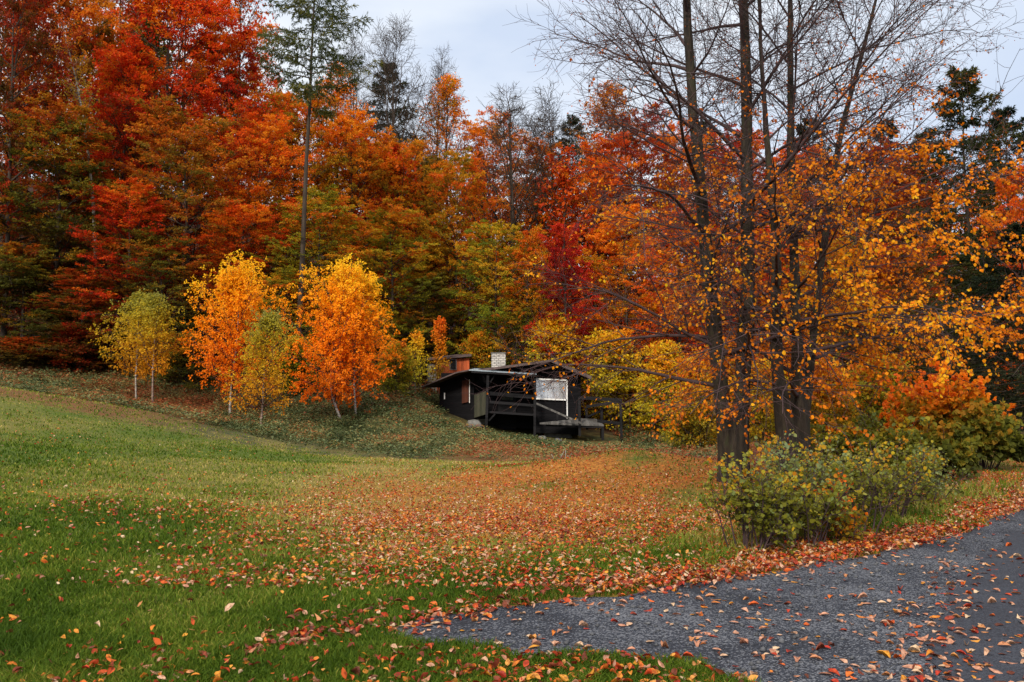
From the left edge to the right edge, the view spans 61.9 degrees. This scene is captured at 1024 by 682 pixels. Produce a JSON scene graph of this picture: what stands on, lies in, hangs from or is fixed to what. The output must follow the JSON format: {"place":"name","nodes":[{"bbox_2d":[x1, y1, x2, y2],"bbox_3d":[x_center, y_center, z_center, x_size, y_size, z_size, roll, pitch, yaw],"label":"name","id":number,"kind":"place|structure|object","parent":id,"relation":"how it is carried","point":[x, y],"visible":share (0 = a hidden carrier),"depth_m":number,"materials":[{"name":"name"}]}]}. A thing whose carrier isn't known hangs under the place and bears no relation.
{"place":"outdoors","nodes":[
{"label":"outdoors","id":0,"kind":"place"},
{"bbox_2d":[0,178,1023,681],"bbox_3d":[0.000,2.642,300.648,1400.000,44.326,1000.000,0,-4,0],"label":"ground","id":1,"kind":"structure","parent":0,"point":[592,436],"depth_m":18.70,"materials":[{"name":"plant"}]},
{"bbox_2d":[0,336,64,367],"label":"bush","id":2,"kind":"object","parent":1,"relation":"on","point":[16,343],"visible":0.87,"depth_m":44.33,"materials":[{"name":"green plant"}]},
{"bbox_2d":[0,241,89,360],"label":"beech tree","id":3,"kind":"object","parent":1,"relation":"on","point":[5,257],"visible":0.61,"depth_m":45.90,"materials":[{"name":"green plant"}]},
{"bbox_2d":[0,0,91,358],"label":"beech tree","id":4,"kind":"object","parent":1,"relation":"on","point":[28,44],"visible":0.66,"depth_m":47.80,"materials":[{"name":"red plant"}]},
{"bbox_2d":[0,0,104,274],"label":"beech tree","id":5,"kind":"object","parent":1,"relation":"on","point":[50,10],"visible":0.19,"depth_m":58.68,"materials":[{"name":"red plant"}]},
{"bbox_2d":[43,13,103,358],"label":"birch tree","id":6,"kind":"object","parent":1,"relation":"on","point":[59,21],"visible":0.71,"depth_m":50.19,"materials":[{"name":"green plant"}]},
{"bbox_2d":[0,92,148,353],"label":"beech tree","id":7,"kind":"object","parent":1,"relation":"on","point":[69,138],"visible":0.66,"depth_m":47.33,"materials":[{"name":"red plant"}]},
{"bbox_2d":[0,0,151,304],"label":"beech tree","id":8,"kind":"object","parent":1,"relation":"on","point":[100,32],"visible":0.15,"depth_m":61.40,"materials":[{"name":"red plant"}]},
{"bbox_2d":[0,160,154,333],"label":"beech tree","id":9,"kind":"object","parent":1,"relation":"on","point":[78,241],"visible":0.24,"depth_m":49.54,"materials":[{"name":"red plant"}]},
{"bbox_2d":[20,267,140,373],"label":"beech tree","id":10,"kind":"object","parent":1,"relation":"on","point":[70,283],"visible":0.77,"depth_m":45.54,"materials":[{"name":"red plant"}]},
{"bbox_2d":[40,321,121,374],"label":"bush","id":11,"kind":"object","parent":1,"relation":"on","point":[72,352],"visible":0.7,"depth_m":45.42,"materials":[{"name":"green plant"}]},
{"bbox_2d":[29,33,193,340],"bbox_3d":[-25.476,-9.522,54.562,8.566,20.128,9.171,-1,-4,13],"label":"beech tree","id":12,"kind":"object","parent":1,"relation":"on","point":[144,76],"visible":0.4,"depth_m":53.93,"materials":[{"name":"red plant"}]},
{"bbox_2d":[49,177,190,372],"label":"beech tree","id":13,"kind":"object","parent":1,"relation":"on","point":[118,196],"visible":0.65,"depth_m":46.14,"materials":[{"name":"red plant"}]},
{"bbox_2d":[87,288,174,398],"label":"birch tree","id":14,"kind":"object","parent":1,"relation":"on","point":[136,298],"visible":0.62,"depth_m":40.43,"materials":[{"name":"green plant"}]},
{"bbox_2d":[114,289,189,402],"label":"birch tree","id":15,"kind":"object","parent":1,"relation":"on","point":[154,305],"visible":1,"depth_m":39.50,"materials":[{"name":"yellow plant"}]},
{"bbox_2d":[41,0,268,304],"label":"beech tree","id":16,"kind":"object","parent":1,"relation":"on","point":[180,7],"visible":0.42,"depth_m":56.88,"materials":[{"name":"red plant"}]},
{"bbox_2d":[97,226,221,375],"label":"beech tree","id":17,"kind":"object","parent":1,"relation":"on","point":[151,240],"visible":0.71,"depth_m":45.85,"materials":[{"name":"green plant"}]},
{"bbox_2d":[114,0,245,306],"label":"beech tree","id":18,"kind":"object","parent":1,"relation":"on","point":[119,42],"visible":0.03,"depth_m":67.19,"materials":[{"name":"red plant"}]},
{"bbox_2d":[89,93,279,362],"bbox_3d":[-19.003,-6.269,50.169,11.076,15.663,10.376,-2,-5,25],"label":"beech tree","id":19,"kind":"object","parent":1,"relation":"on","point":[169,128],"visible":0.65,"depth_m":49.29,"materials":[{"name":"orange plant"}]},
{"bbox_2d":[148,333,220,391],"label":"bush","id":20,"kind":"object","parent":1,"relation":"on","point":[182,358],"visible":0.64,"depth_m":44.47,"materials":[{"name":"green plant"}]},
{"bbox_2d":[162,0,307,338],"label":"beech tree","id":21,"kind":"object","parent":1,"relation":"on","point":[229,61],"visible":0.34,"depth_m":58.67,"materials":[{"name":"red plant"}]},
{"bbox_2d":[177,249,298,414],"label":"birch tree","id":22,"kind":"object","parent":1,"relation":"on","point":[238,279],"visible":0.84,"depth_m":39.75,"materials":[{"name":"orange plant"}]},
{"bbox_2d":[181,197,296,371],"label":"beech tree","id":23,"kind":"object","parent":1,"relation":"on","point":[248,212],"visible":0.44,"depth_m":48.84,"materials":[{"name":"orange plant"}]},
{"bbox_2d":[174,0,310,327],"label":"beech tree","id":24,"kind":"object","parent":1,"relation":"on","point":[241,4],"visible":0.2,"depth_m":63.66,"materials":[{"name":"red plant"}]},
{"bbox_2d":[169,105,320,352],"bbox_3d":[-16.035,-6.792,53.818,8.802,16.354,9.698,-3,-5,38],"label":"beech tree","id":25,"kind":"object","parent":1,"relation":"on","point":[250,139],"visible":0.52,"depth_m":53.14,"materials":[{"name":"orange plant"}]},
{"bbox_2d":[215,308,299,423],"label":"birch tree","id":26,"kind":"object","parent":1,"relation":"on","point":[266,325],"visible":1,"depth_m":34.88,"materials":[{"name":"yellow plant"}]},
{"bbox_2d":[240,266,329,376],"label":"beech tree","id":27,"kind":"object","parent":1,"relation":"on","point":[281,282],"visible":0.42,"depth_m":47.27,"materials":[{"name":"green plant"}]},
{"bbox_2d":[272,337,325,394],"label":"bush","id":28,"kind":"object","parent":1,"relation":"on","point":[296,364],"visible":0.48,"depth_m":44.62,"materials":[{"name":"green plant"}]},
{"bbox_2d":[247,88,365,332],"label":"beech tree","id":29,"kind":"object","parent":1,"relation":"on","point":[290,135],"visible":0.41,"depth_m":59.00,"materials":[{"name":"orange plant"}]},
{"bbox_2d":[239,184,397,369],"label":"beech tree","id":30,"kind":"object","parent":1,"relation":"on","point":[317,214],"visible":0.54,"depth_m":50.47,"materials":[{"name":"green plant"}]},
{"bbox_2d":[255,0,383,383],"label":"larch tree","id":31,"kind":"object","parent":1,"relation":"on","point":[308,93],"visible":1,"depth_m":47.92,"materials":[{"name":"green plant"}]},
{"bbox_2d":[256,253,399,418],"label":"birch tree","id":32,"kind":"object","parent":1,"relation":"on","point":[341,275],"visible":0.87,"depth_m":38.84,"materials":[{"name":"orange plant"}]},
{"bbox_2d":[282,61,389,309],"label":"beech tree","id":33,"kind":"object","parent":1,"relation":"on","point":[341,101],"visible":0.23,"depth_m":62.99,"materials":[{"name":"orange plant"}]},
{"bbox_2d":[300,109,405,322],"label":"beech tree","id":34,"kind":"object","parent":1,"relation":"on","point":[345,121],"visible":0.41,"depth_m":60.22,"materials":[{"name":"orange plant"}]},
{"bbox_2d":[305,266,409,413],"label":"birch tree","id":35,"kind":"object","parent":1,"relation":"on","point":[368,289],"visible":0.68,"depth_m":39.47,"materials":[{"name":"orange plant"}]},
{"bbox_2d":[309,27,408,260],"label":"bare tree","id":36,"kind":"object","parent":1,"relation":"on","point":[351,94],"visible":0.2,"depth_m":71.22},
{"bbox_2d":[356,58,418,293],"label":"spruce tree","id":37,"kind":"object","parent":1,"relation":"on","point":[380,103],"visible":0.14,"depth_m":79.46,"materials":[{"name":"green plant"}]},
{"bbox_2d":[329,13,448,302],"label":"bare tree","id":38,"kind":"object","parent":1,"relation":"on","point":[393,68],"visible":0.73,"depth_m":67.77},
{"bbox_2d":[366,340,419,396],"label":"bush","id":39,"kind":"object","parent":1,"relation":"on","point":[401,349],"visible":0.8,"depth_m":44.92,"materials":[{"name":"green plant"}]},
{"bbox_2d":[339,195,447,359],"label":"beech tree","id":40,"kind":"object","parent":1,"relation":"on","point":[391,219],"visible":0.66,"depth_m":53.92,"materials":[{"name":"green plant"}]},
{"bbox_2d":[0,338,818,459],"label":"undergrowth","id":41,"kind":"object","parent":1,"relation":"on","point":[352,436],"visible":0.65,"depth_m":37.06,"materials":[{"name":"plant"}]},
{"bbox_2d":[357,125,461,320],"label":"beech tree","id":42,"kind":"object","parent":1,"relation":"on","point":[415,145],"visible":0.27,"depth_m":61.66,"materials":[{"name":"orange plant"}]},
{"bbox_2d":[403,328,435,392],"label":"sapling","id":43,"kind":"object","parent":1,"relation":"on","point":[417,347],"visible":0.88,"depth_m":48.92,"materials":[{"name":"yellow plant"}]},
{"bbox_2d":[380,264,472,378],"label":"beech tree","id":44,"kind":"object","parent":1,"relation":"on","point":[446,315],"visible":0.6,"depth_m":54.71,"materials":[{"name":"green plant"}]},
{"bbox_2d":[377,214,490,357],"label":"beech tree","id":45,"kind":"object","parent":1,"relation":"on","point":[446,248],"visible":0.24,"depth_m":58.38,"materials":[{"name":"green plant"}]},
{"bbox_2d":[395,40,478,326],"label":"bare tree","id":46,"kind":"object","parent":1,"relation":"on","point":[439,76],"visible":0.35,"depth_m":73.56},
{"bbox_2d":[426,315,451,397],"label":"sapling","id":47,"kind":"object","parent":1,"relation":"on","point":[439,329],"visible":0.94,"depth_m":49.83,"materials":[{"name":"orange plant"}]},
{"bbox_2d":[411,72,489,340],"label":"beech tree","id":48,"kind":"object","parent":1,"relation":"on","point":[444,89],"visible":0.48,"depth_m":70.93,"materials":[{"name":"orange plant"}]},
{"bbox_2d":[397,146,515,358],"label":"beech tree","id":49,"kind":"object","parent":1,"relation":"on","point":[462,166],"visible":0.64,"depth_m":57.71,"materials":[{"name":"orange plant"}]},
{"bbox_2d":[454,328,506,368],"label":"bush","id":50,"kind":"object","parent":1,"relation":"on","point":[470,346],"visible":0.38,"depth_m":52.70,"materials":[{"name":"yellow plant"}]},
{"bbox_2d":[448,106,531,340],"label":"beech tree","id":51,"kind":"object","parent":1,"relation":"on","point":[468,123],"visible":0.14,"depth_m":72.13,"materials":[{"name":"orange plant"}]},
{"bbox_2d":[436,218,544,367],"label":"beech tree","id":52,"kind":"object","parent":1,"relation":"on","point":[475,247],"visible":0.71,"depth_m":54.47,"materials":[{"name":"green plant"}]},
{"bbox_2d":[421,352,590,437],"bbox_3d":[-0.340,2.985,46.532,9.042,4.664,7.150,0,-4,0],"label":"cabin","id":53,"kind":"object","parent":1,"relation":"on","point":[456,396],"visible":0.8,"depth_m":44.95,"materials":[{"name":"wood"}]},
{"bbox_2d":[498,385,515,429],"bbox_3d":[-0.255,3.515,45.384,0.951,2.376,0.050,0,-4,0],"label":"porch door","id":54,"kind":"structure","parent":53,"relation":"in","point":[505,421],"depth_m":45.34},
{"bbox_2d":[536,378,567,400],"bbox_3d":[2.028,2.505,44.160,1.701,1.158,0.118,0,-4,0],"label":"front window","id":55,"kind":"structure","parent":53,"relation":"in","point":[555,393],"depth_m":44.18,"materials":[{"name":"glass"}]},
{"bbox_2d":[0,1,1021,364],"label":"distant wood","id":56,"kind":"object","parent":1,"relation":"on","point":[568,197],"visible":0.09,"depth_m":63.08,"materials":[{"name":"plant"}]},
{"bbox_2d":[0,396,1023,681],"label":"fallen leaves","id":57,"kind":"object","parent":1,"relation":"on","point":[826,552],"visible":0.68,"depth_m":8.23,"materials":[{"name":"plant"}]},
{"bbox_2d":[429,82,594,362],"bbox_3d":[0.404,-8.366,63.319,14.428,22.801,11.768,2,-5,-23],"label":"bare tree","id":58,"kind":"object","parent":1,"relation":"on","point":[507,117],"visible":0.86,"depth_m":62.65,"materials":[{"name":"plant"}]},
{"bbox_2d":[0,264,1023,448],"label":"forest floor leaves","id":59,"kind":"object","parent":1,"relation":"on","point":[425,383],"visible":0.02,"depth_m":44.64,"materials":[{"name":"brown plant"}]},
{"bbox_2d":[487,224,570,364],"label":"beech tree","id":60,"kind":"object","parent":1,"relation":"on","point":[522,258],"visible":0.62,"depth_m":54.04,"materials":[{"name":"yellow plant"}]},
{"bbox_2d":[494,131,582,361],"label":"beech tree","id":61,"kind":"object","parent":1,"relation":"on","point":[544,215],"visible":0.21,"depth_m":66.10,"materials":[{"name":"orange plant"}]},
{"bbox_2d":[521,312,595,404],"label":"bush","id":62,"kind":"object","parent":1,"relation":"on","point":[550,325],"visible":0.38,"depth_m":50.19,"materials":[{"name":"yellow plant"}]},
{"bbox_2d":[523,222,609,403],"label":"beech tree","id":63,"kind":"object","parent":1,"relation":"on","point":[559,233],"visible":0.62,"depth_m":51.05,"materials":[{"name":"red plant"}]},
{"bbox_2d":[493,77,645,315],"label":"bare tree","id":64,"kind":"object","parent":1,"relation":"on","point":[551,138],"visible":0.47,"depth_m":65.83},
{"bbox_2d":[536,396,622,441],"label":"deck","id":65,"kind":"structure","parent":1,"relation":"on","point":[585,422],"depth_m":43.15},
{"bbox_2d":[544,130,651,378],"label":"beech tree","id":66,"kind":"object","parent":1,"relation":"on","point":[610,152],"visible":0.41,"depth_m":63.62,"materials":[{"name":"red plant"}]},
{"bbox_2d":[563,80,664,330],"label":"beech tree","id":67,"kind":"object","parent":1,"relation":"on","point":[609,88],"visible":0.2,"depth_m":75.24,"materials":[{"name":"orange plant"}]},
{"bbox_2d":[579,327,662,429],"bbox_3d":[5.800,2.375,49.879,5.508,6.440,5.474,2,-5,-20],"label":"bush","id":68,"kind":"object","parent":1,"relation":"on","point":[609,388],"visible":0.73,"depth_m":48.82,"materials":[{"name":"yellow plant"}]},
{"bbox_2d":[572,202,682,418],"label":"beech tree","id":69,"kind":"object","parent":1,"relation":"on","point":[612,250],"visible":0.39,"depth_m":54.13,"materials":[{"name":"orange plant"}]},
{"bbox_2d":[573,98,710,372],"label":"beech tree","id":70,"kind":"object","parent":1,"relation":"on","point":[635,141],"visible":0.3,"depth_m":68.05,"materials":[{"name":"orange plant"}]},
{"bbox_2d":[626,339,699,437],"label":"bush","id":71,"kind":"object","parent":1,"relation":"on","point":[659,364],"visible":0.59,"depth_m":46.06,"materials":[{"name":"yellow plant"}]},
{"bbox_2d":[618,207,737,422],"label":"beech tree","id":72,"kind":"object","parent":1,"relation":"on","point":[677,339],"visible":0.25,"depth_m":50.48,"materials":[{"name":"orange plant"}]},
{"bbox_2d":[628,120,731,391],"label":"beech tree","id":73,"kind":"object","parent":1,"relation":"on","point":[672,140],"visible":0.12,"depth_m":66.62,"materials":[{"name":"orange plant"}]},
{"bbox_2d":[662,348,733,449],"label":"bush","id":74,"kind":"object","parent":1,"relation":"on","point":[701,428],"visible":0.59,"depth_m":36.66,"materials":[{"name":"yellow plant"}]},
{"bbox_2d":[658,121,806,363],"bbox_3d":[16.724,-5.656,62.802,10.765,21.417,11.861,-4,-6,41],"label":"beech tree","id":75,"kind":"object","parent":1,"relation":"on","point":[760,147],"visible":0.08,"depth_m":62.04,"materials":[{"name":"orange plant"}]},
{"bbox_2d":[465,0,1023,484],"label":"lime tree","id":76,"kind":"object","parent":1,"relation":"on","point":[727,436],"visible":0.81,"depth_m":16.55,"materials":[{"name":"orange plant"}]},
{"bbox_2d":[694,441,804,556],"bbox_3d":[2.513,1.626,8.840,1.029,1.192,1.035,-3,-5,31],"label":"shrub","id":77,"kind":"object","parent":1,"relation":"on","point":[754,507],"visible":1,"depth_m":8.63,"materials":[{"name":"green plant"}]},
{"bbox_2d":[728,359,790,447],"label":"bush","id":78,"kind":"object","parent":1,"relation":"on","point":[760,417],"visible":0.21,"depth_m":30.58,"materials":[{"name":"orange plant"}]},
{"bbox_2d":[715,429,849,540],"bbox_3d":[3.081,1.638,9.697,1.409,1.305,1.235,-1,-5,17],"label":"shrub","id":79,"kind":"object","parent":1,"relation":"on","point":[779,464],"visible":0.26,"depth_m":9.55,"materials":[{"name":"green plant"}]},
{"bbox_2d":[729,135,862,368],"bbox_3d":[20.050,-4.684,60.770,9.765,19.535,9.121,0,-4,-2],"label":"beech tree","id":80,"kind":"object","parent":1,"relation":"on","point":[798,169],"visible":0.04,"depth_m":59.88,"materials":[{"name":"orange plant"}]},
{"bbox_2d":[590,0,1023,480],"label":"lime tree","id":81,"kind":"object","parent":1,"relation":"on","point":[787,417],"visible":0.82,"depth_m":16.30,"materials":[{"name":"orange plant"}]},
{"bbox_2d":[764,463,867,547],"bbox_3d":[3.156,1.776,9.097,1.041,0.930,1.163,0,-4,0],"label":"shrub","id":82,"kind":"object","parent":1,"relation":"on","point":[821,505],"visible":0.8,"depth_m":8.92,"materials":[{"name":"green plant"}]},
{"bbox_2d":[787,359,861,445],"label":"bush","id":83,"kind":"object","parent":1,"relation":"on","point":[838,411],"visible":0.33,"depth_m":28.49,"materials":[{"name":"orange plant"}]},
{"bbox_2d":[763,229,915,420],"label":"beech tree","id":84,"kind":"object","parent":1,"relation":"on","point":[815,273],"visible":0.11,"depth_m":45.58,"materials":[{"name":"orange plant"}]},
{"bbox_2d":[810,468,871,543],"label":"shrub","id":85,"kind":"object","parent":1,"relation":"on","point":[850,527],"visible":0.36,"depth_m":9.20,"materials":[{"name":"green plant"}]},
{"bbox_2d":[783,436,931,533],"bbox_3d":[3.840,1.697,9.858,1.506,1.205,1.578,0,-4,0],"label":"shrub","id":86,"kind":"object","parent":1,"relation":"on","point":[874,480],"visible":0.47,"depth_m":9.84,"materials":[{"name":"green plant"}]},
{"bbox_2d":[787,137,936,411],"bbox_3d":[22.837,-4.223,56.882,10.190,18.884,9.546,-4,-6,44],"label":"beech tree","id":87,"kind":"object","parent":1,"relation":"on","point":[859,208],"visible":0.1,"depth_m":56.24,"materials":[{"name":"orange plant"}]},
{"bbox_2d":[831,352,913,442],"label":"bush","id":88,"kind":"object","parent":1,"relation":"on","point":[864,395],"visible":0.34,"depth_m":31.59,"materials":[{"name":"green plant"}]},
{"bbox_2d":[810,406,940,478],"bbox_3d":[7.456,2.121,17.352,2.383,1.589,2.473,3,-5,-36],"label":"shrub","id":89,"kind":"object","parent":1,"relation":"on","point":[883,436],"visible":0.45,"depth_m":17.13,"materials":[{"name":"green plant"}]},
{"bbox_2d":[841,432,948,519],"bbox_3d":[4.924,1.797,11.149,1.538,1.203,1.442,0,-4,0],"label":"shrub","id":90,"kind":"object","parent":1,"relation":"on","point":[906,481],"visible":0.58,"depth_m":10.93,"materials":[{"name":"green plant"}]},
{"bbox_2d":[839,241,962,406],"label":"beech tree","id":91,"kind":"object","parent":1,"relation":"on","point":[929,248],"visible":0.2,"depth_m":41.67,"materials":[{"name":"orange plant"}]},
{"bbox_2d":[857,148,976,395],"bbox_3d":[24.716,-3.414,52.050,8.095,17.349,7.561,-3,-5,31],"label":"beech tree","id":92,"kind":"object","parent":1,"relation":"on","point":[891,204],"visible":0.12,"depth_m":52.42,"materials":[{"name":"orange plant"}]},
{"bbox_2d":[882,443,977,503],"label":"shrub","id":93,"kind":"object","parent":1,"relation":"on","point":[943,482],"visible":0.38,"depth_m":12.65,"materials":[{"name":"green plant"}]},
{"bbox_2d":[889,132,979,396],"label":"tree","id":94,"kind":"object","parent":1,"relation":"on","point":[934,152],"visible":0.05,"depth_m":58.59,"materials":[{"name":"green plant"}]},
{"bbox_2d":[896,415,986,478],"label":"shrub","id":95,"kind":"object","parent":1,"relation":"on","point":[959,450],"visible":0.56,"depth_m":17.44,"materials":[{"name":"green plant"}]},
{"bbox_2d":[876,358,1015,432],"bbox_3d":[11.008,1.848,22.103,3.257,2.807,3.285,3,-5,-32],"label":"shrub","id":96,"kind":"object","parent":1,"relation":"on","point":[908,405],"visible":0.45,"depth_m":21.48,"materials":[{"name":"orange plant"}]},
{"bbox_2d":[896,64,1023,421],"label":"spruce tree","id":97,"kind":"object","parent":1,"relation":"on","point":[973,88],"visible":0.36,"depth_m":46.35,"materials":[{"name":"green plant"}]},
{"bbox_2d":[896,249,1023,438],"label":"spruce tree","id":98,"kind":"object","parent":1,"relation":"on","point":[963,258],"visible":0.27,"depth_m":35.94,"materials":[{"name":"green plant"}]},
{"bbox_2d":[923,396,1023,468],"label":"shrub","id":99,"kind":"object","parent":1,"relation":"on","point":[1001,440],"visible":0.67,"depth_m":20.14,"materials":[{"name":"green plant"}]},
{"bbox_2d":[924,220,1023,438],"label":"spruce tree","id":100,"kind":"object","parent":1,"relation":"on","point":[1014,227],"visible":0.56,"depth_m":31.25,"materials":[{"name":"green plant"}]},
{"bbox_2d":[958,105,1023,408],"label":"spruce tree","id":101,"kind":"object","parent":1,"relation":"on","point":[1004,111],"visible":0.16,"depth_m":52.83,"materials":[{"name":"green plant"}]},
{"bbox_2d":[970,164,1023,414],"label":"beech tree","id":102,"kind":"object","parent":1,"relation":"on","point":[1003,188],"visible":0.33,"depth_m":43.06,"materials":[{"name":"orange plant"}]},
{"bbox_2d":[0,0,1023,306],"label":"sky","id":103,"kind":"structure","parent":0,"point":[482,47],"materials":[{"name":"grey"}]},
{"bbox_2d":[378,508,1023,681],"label":"gravel track","id":104,"kind":"structure","parent":0,"point":[848,647],"depth_m":6.00,"materials":[{"name":"gravel"}]},
{"bbox_2d":[382,510,1023,681],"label":"fallen leaves","id":105,"kind":"object","parent":104,"relation":"on","point":[763,648],"visible":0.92,"depth_m":5.91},
{"bbox_2d":[923,531,1023,681],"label":"road","id":106,"kind":"structure","parent":0,"point":[999,609],"depth_m":5.89,"materials":[{"name":"asphalt"}]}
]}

